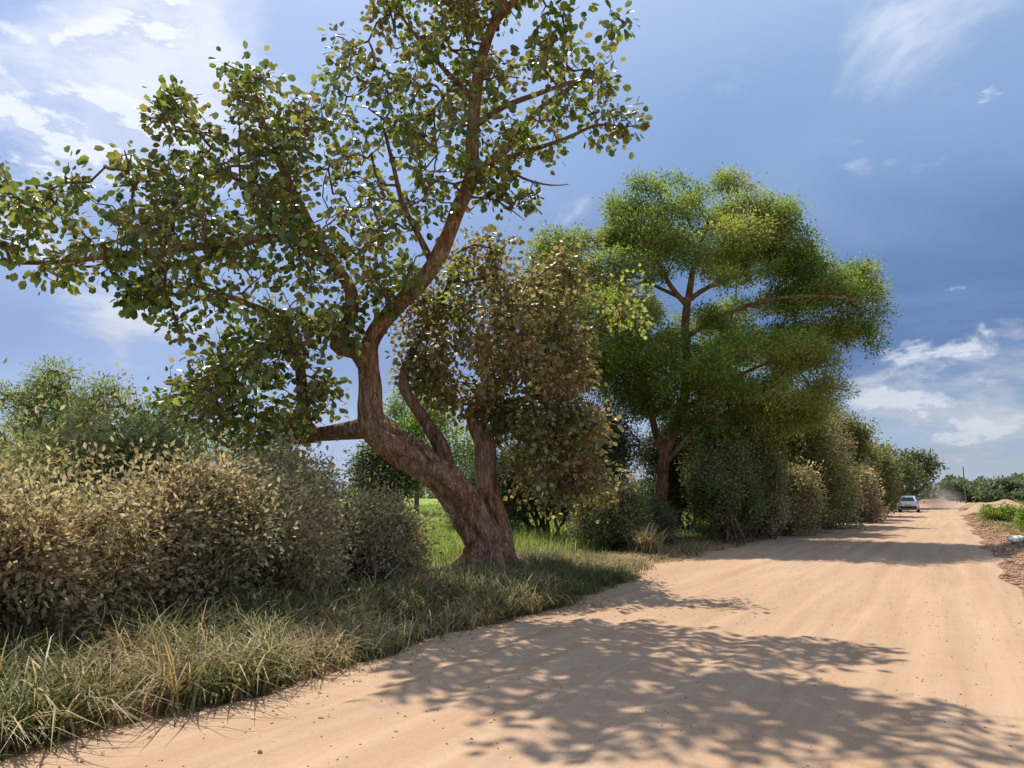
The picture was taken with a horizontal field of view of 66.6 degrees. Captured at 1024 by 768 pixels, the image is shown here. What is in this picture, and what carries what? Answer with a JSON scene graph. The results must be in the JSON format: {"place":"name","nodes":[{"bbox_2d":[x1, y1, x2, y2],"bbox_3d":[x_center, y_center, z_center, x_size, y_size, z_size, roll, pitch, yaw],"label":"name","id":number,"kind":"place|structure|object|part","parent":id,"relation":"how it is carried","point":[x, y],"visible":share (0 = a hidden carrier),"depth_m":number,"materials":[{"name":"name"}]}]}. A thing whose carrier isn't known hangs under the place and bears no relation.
{"place":"outdoors","nodes":[
{"label":"outdoors","id":0,"kind":"place"},
{"bbox_2d":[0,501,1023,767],"bbox_3d":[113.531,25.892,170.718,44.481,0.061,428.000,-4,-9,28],"label":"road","id":1,"kind":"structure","parent":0,"point":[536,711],"depth_m":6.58,"materials":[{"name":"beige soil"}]},
{"bbox_2d":[58,564,851,761],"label":"leaf litter","id":2,"kind":"object","parent":1,"relation":"on","point":[423,655],"visible":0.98,"depth_m":7.65,"materials":[{"name":"brown plant"}]},
{"bbox_2d":[898,496,920,511],"bbox_3d":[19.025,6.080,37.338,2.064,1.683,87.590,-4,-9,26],"label":"car","id":3,"kind":"object","parent":1,"relation":"on","point":[910,503],"visible":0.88,"depth_m":72.59,"materials":[{"name":"white paint"}]},
{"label":"rear window","id":4,"kind":"part","parent":3,"relation":"part of","materials":[{"name":"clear glass"}]},
{"bbox_2d":[0,496,1023,759],"bbox_3d":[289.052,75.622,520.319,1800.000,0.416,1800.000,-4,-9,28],"label":"ground","id":5,"kind":"structure","parent":0,"point":[422,502],"depth_m":15.96,"materials":[{"name":"soil"}]},
{"bbox_2d":[0,357,102,618],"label":"shrub","id":6,"kind":"object","parent":5,"relation":"on","point":[26,448],"visible":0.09,"depth_m":8.71,"materials":[{"name":"green plant"}]},
{"bbox_2d":[0,353,158,459],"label":"thorn tree","id":7,"kind":"object","parent":5,"relation":"on","point":[58,394],"visible":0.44,"depth_m":21.77,"materials":[{"name":"green plant"}]},
{"bbox_2d":[0,438,197,657],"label":"shrub","id":8,"kind":"object","parent":5,"relation":"on","point":[42,532],"visible":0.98,"depth_m":7.02,"materials":[{"name":"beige plant"}]},
{"bbox_2d":[0,362,231,529],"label":"shrub","id":9,"kind":"object","parent":5,"relation":"on","point":[103,438],"visible":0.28,"depth_m":10.14,"materials":[{"name":"green plant"}]},
{"bbox_2d":[54,429,320,623],"bbox_3d":[-3.695,1.668,8.635,2.638,2.413,2.490,-1,-8,5],"label":"shrub","id":10,"kind":"object","parent":5,"relation":"on","point":[215,537],"visible":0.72,"depth_m":8.46,"materials":[{"name":"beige plant"}]},
{"bbox_2d":[111,408,297,479],"bbox_3d":[-13.741,3.710,33.770,9.545,5.346,5.091,-1,-8,9],"label":"thorn tree","id":11,"kind":"object","parent":5,"relation":"on","point":[211,444],"visible":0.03,"depth_m":33.66,"materials":[{"name":"green plant"}]},
{"bbox_2d":[210,408,359,586],"bbox_3d":[-3.751,1.823,12.372,2.723,2.900,2.415,2,-8,-14],"label":"shrub","id":12,"kind":"object","parent":5,"relation":"on","point":[289,466],"visible":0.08,"depth_m":12.35,"materials":[{"name":"green plant"}]},
{"bbox_2d":[205,435,366,610],"bbox_3d":[-3.146,1.856,10.286,2.297,2.377,2.609,0,-8,-3],"label":"shrub","id":13,"kind":"object","parent":5,"relation":"on","point":[320,546],"visible":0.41,"depth_m":9.92,"materials":[{"name":"green plant"}]},
{"bbox_2d":[0,0,655,568],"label":"broadleaf tree","id":14,"kind":"object","parent":5,"relation":"on","point":[568,432],"visible":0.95,"depth_m":15.00,"materials":[{"name":"green plant"}]},
{"bbox_2d":[0,547,655,762],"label":"verge grass","id":15,"kind":"structure","parent":5,"relation":"on","point":[178,661],"depth_m":6.83,"materials":[{"name":"green plant"}]},
{"bbox_2d":[311,457,449,588],"bbox_3d":[-2.180,2.252,12.170,2.534,2.213,2.019,5,-9,-31],"label":"shrub","id":16,"kind":"object","parent":5,"relation":"on","point":[388,536],"visible":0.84,"depth_m":11.79,"materials":[{"name":"green plant"}]},
{"bbox_2d":[337,440,428,503],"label":"field tree","id":17,"kind":"object","parent":5,"relation":"on","point":[377,462],"visible":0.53,"depth_m":46.84,"materials":[{"name":"green plant"}]},
{"bbox_2d":[340,485,438,569],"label":"shrub","id":18,"kind":"object","parent":5,"relation":"on","point":[382,504],"depth_m":14.09,"materials":[{"name":"green plant"}]},
{"bbox_2d":[360,386,473,513],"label":"tree","id":19,"kind":"object","parent":5,"relation":"on","point":[405,424],"visible":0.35,"depth_m":59.37,"materials":[{"name":"green plant"}]},
{"bbox_2d":[434,444,537,525],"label":"shrub","id":20,"kind":"object","parent":5,"relation":"on","point":[470,475],"visible":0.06,"depth_m":32.61,"materials":[{"name":"green plant"}]},
{"bbox_2d":[325,541,652,620],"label":"verge grass","id":21,"kind":"structure","parent":5,"relation":"on","point":[600,575],"depth_m":13.76,"materials":[{"name":"green plant"}]},
{"bbox_2d":[496,423,599,539],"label":"shrub","id":22,"kind":"object","parent":5,"relation":"on","point":[510,505],"visible":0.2,"depth_m":25.77,"materials":[{"name":"green plant"}]},
{"bbox_2d":[550,383,654,533],"bbox_3d":[3.098,2.621,28.395,4.198,5.894,4.705,1,-8,-7],"label":"shrub","id":23,"kind":"object","parent":5,"relation":"on","point":[620,452],"visible":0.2,"depth_m":27.64,"materials":[{"name":"green plant"}]},
{"bbox_2d":[560,464,657,551],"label":"shrub","id":24,"kind":"object","parent":5,"relation":"on","point":[629,512],"visible":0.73,"depth_m":21.34,"materials":[{"name":"green plant"}]},
{"bbox_2d":[616,520,676,553],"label":"grass clump","id":25,"kind":"object","parent":5,"relation":"on","point":[646,541],"visible":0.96,"depth_m":20.47,"materials":[{"name":"plant"}]},
{"bbox_2d":[623,472,686,543],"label":"shrub","id":26,"kind":"object","parent":5,"relation":"on","point":[666,519],"visible":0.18,"depth_m":22.96,"materials":[{"name":"green plant"}]},
{"bbox_2d":[630,401,708,530],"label":"shrub","id":27,"kind":"object","parent":5,"relation":"on","point":[653,454],"visible":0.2,"depth_m":32.04,"materials":[{"name":"green plant"}]},
{"bbox_2d":[319,472,1023,498],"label":"distant wood","id":28,"kind":"object","parent":5,"relation":"on","point":[932,494],"visible":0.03,"depth_m":284.28,"materials":[{"name":"green plant"}]},
{"bbox_2d":[517,162,901,508],"bbox_3d":[6.871,-1.577,29.781,10.772,14.736,14.745,-14,-16,59],"label":"thorn tree","id":29,"kind":"object","parent":5,"relation":"on","point":[746,242],"visible":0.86,"depth_m":28.63,"materials":[{"name":"green plant"}]},
{"bbox_2d":[653,396,791,528],"bbox_3d":[8.875,2.772,32.635,5.726,6.738,5.720,-4,-9,28],"label":"shrub","id":30,"kind":"object","parent":5,"relation":"on","point":[683,450],"visible":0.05,"depth_m":31.75,"materials":[{"name":"green plant"}]},
{"bbox_2d":[675,424,772,543],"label":"shrub","id":31,"kind":"object","parent":5,"relation":"on","point":[727,485],"visible":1,"depth_m":26.03,"materials":[{"name":"green plant"}]},
{"bbox_2d":[673,402,801,536],"bbox_3d":[8.456,3.103,29.304,4.709,5.239,4.192,0,-8,-1],"label":"shrub","id":32,"kind":"object","parent":5,"relation":"on","point":[760,455],"visible":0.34,"depth_m":28.29,"materials":[{"name":"green plant"}]},
{"bbox_2d":[737,470,798,539],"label":"shrub","id":33,"kind":"object","parent":5,"relation":"on","point":[774,511],"visible":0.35,"depth_m":28.09,"materials":[{"name":"green plant"}]},
{"bbox_2d":[772,451,835,535],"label":"shrub","id":34,"kind":"object","parent":5,"relation":"on","point":[808,500],"visible":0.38,"depth_m":30.43,"materials":[{"name":"green plant"}]},
{"bbox_2d":[753,394,864,532],"bbox_3d":[12.409,3.154,34.284,5.950,6.711,4.988,5,-10,-33],"label":"shrub","id":35,"kind":"object","parent":5,"relation":"on","point":[818,448],"visible":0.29,"depth_m":33.09,"materials":[{"name":"green plant"}]},
{"bbox_2d":[810,428,861,529],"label":"shrub","id":36,"kind":"object","parent":5,"relation":"on","point":[848,505],"visible":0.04,"depth_m":36.32,"materials":[{"name":"green plant"}]},
{"bbox_2d":[795,389,882,511],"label":"shrub","id":37,"kind":"object","parent":5,"relation":"on","point":[863,435],"visible":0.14,"depth_m":41.28,"materials":[{"name":"green plant"}]},
{"bbox_2d":[814,462,875,528],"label":"shrub","id":38,"kind":"object","parent":5,"relation":"on","point":[850,519],"visible":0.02,"depth_m":36.93,"materials":[{"name":"green plant"}]},
{"bbox_2d":[845,458,891,522],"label":"shrub","id":39,"kind":"object","parent":5,"relation":"on","point":[869,490],"visible":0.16,"depth_m":45.63,"materials":[{"name":"green plant"}]},
{"bbox_2d":[859,438,889,492],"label":"shrub","id":40,"kind":"object","parent":5,"relation":"on","point":[876,467],"visible":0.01,"depth_m":50.93,"materials":[{"name":"green plant"}]},
{"bbox_2d":[871,435,902,463],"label":"roadside tree","id":41,"kind":"object","parent":5,"relation":"on","point":[890,446],"visible":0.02,"depth_m":81.00,"materials":[{"name":"green plant"}]},
{"bbox_2d":[878,441,897,466],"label":"roadside tree","id":42,"kind":"object","parent":5,"relation":"on","point":[888,451],"depth_m":76.16,"materials":[{"name":"green plant"}]},
{"bbox_2d":[870,438,909,515],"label":"shrub","id":43,"kind":"object","parent":5,"relation":"on","point":[892,483],"visible":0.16,"depth_m":57.84,"materials":[{"name":"green plant"}]},
{"bbox_2d":[875,444,936,503],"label":"roadside tree","id":44,"kind":"object","parent":5,"relation":"on","point":[912,479],"visible":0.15,"depth_m":88.42,"materials":[{"name":"green plant"}]},
{"bbox_2d":[894,446,949,507],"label":"roadside tree","id":45,"kind":"object","parent":5,"relation":"on","point":[927,466],"visible":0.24,"depth_m":94.58,"materials":[{"name":"green plant"}]},
{"bbox_2d":[943,492,964,500],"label":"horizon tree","id":46,"kind":"object","parent":5,"relation":"on","point":[949,498],"visible":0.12,"depth_m":207.18,"materials":[{"name":"grey plant"}]},
{"bbox_2d":[936,478,993,501],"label":"horizon tree","id":47,"kind":"object","parent":5,"relation":"on","point":[954,488],"visible":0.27,"depth_m":169.68,"materials":[{"name":"green plant"}]},
{"bbox_2d":[963,466,966,502],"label":"utility pole","id":48,"kind":"object","parent":5,"relation":"on","point":[964,486],"visible":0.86,"depth_m":148.61,"materials":[{"name":"grey wood"}]},
{"bbox_2d":[955,478,1022,502],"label":"horizon tree","id":49,"kind":"object","parent":5,"relation":"on","point":[971,489],"visible":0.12,"depth_m":163.45,"materials":[{"name":"green plant"}]},
{"bbox_2d":[957,499,1020,515],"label":"soil heap","id":50,"kind":"object","parent":5,"relation":"on","point":[974,509],"visible":0.39,"depth_m":61.15,"materials":[{"name":"beige soil"}]},
{"bbox_2d":[963,507,1023,547],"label":"verge grass","id":51,"kind":"structure","parent":5,"relation":"on","point":[1000,524],"depth_m":33.79,"materials":[{"name":"plant"}]},
{"bbox_2d":[974,499,1019,522],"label":"shrub","id":52,"kind":"object","parent":5,"relation":"on","point":[988,511],"visible":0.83,"depth_m":43.28,"materials":[{"name":"green plant"}]},
{"bbox_2d":[971,475,1023,503],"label":"horizon tree","id":53,"kind":"object","parent":5,"relation":"on","point":[997,489],"visible":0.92,"depth_m":148.94,"materials":[{"name":"green plant"}]},
{"bbox_2d":[1006,501,1023,530],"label":"shrub","id":54,"kind":"object","parent":5,"relation":"on","point":[1020,515],"visible":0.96,"depth_m":29.54,"materials":[{"name":"green plant"}]},
{"bbox_2d":[1007,535,1023,541],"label":"sack","id":55,"kind":"object","parent":5,"relation":"on","point":[1013,538],"visible":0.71,"depth_m":24.04,"materials":[{"name":"white plastic"}]},
{"bbox_2d":[1007,480,1023,498],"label":"horizon tree","id":56,"kind":"object","parent":5,"relation":"on","point":[1017,490],"visible":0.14,"depth_m":146.98,"materials":[{"name":"green plant"}]},
{"bbox_2d":[0,0,1023,495],"label":"sky","id":57,"kind":"structure","parent":0,"point":[900,123],"materials":[{"name":"blue"}]},
{"bbox_2d":[6,514,1023,767],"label":"gravel","id":58,"kind":"structure","parent":0,"point":[984,532],"depth_m":14.00,"materials":[{"name":"brown gravel"}]},
{"bbox_2d":[328,503,719,568],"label":"field grass","id":59,"kind":"structure","parent":0,"point":[522,537],"depth_m":23.27,"materials":[{"name":"green plant"}]},
{"bbox_2d":[517,525,815,570],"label":"short grass","id":60,"kind":"structure","parent":0,"point":[690,548],"depth_m":21.09,"materials":[{"name":"green plant"}]}
]}

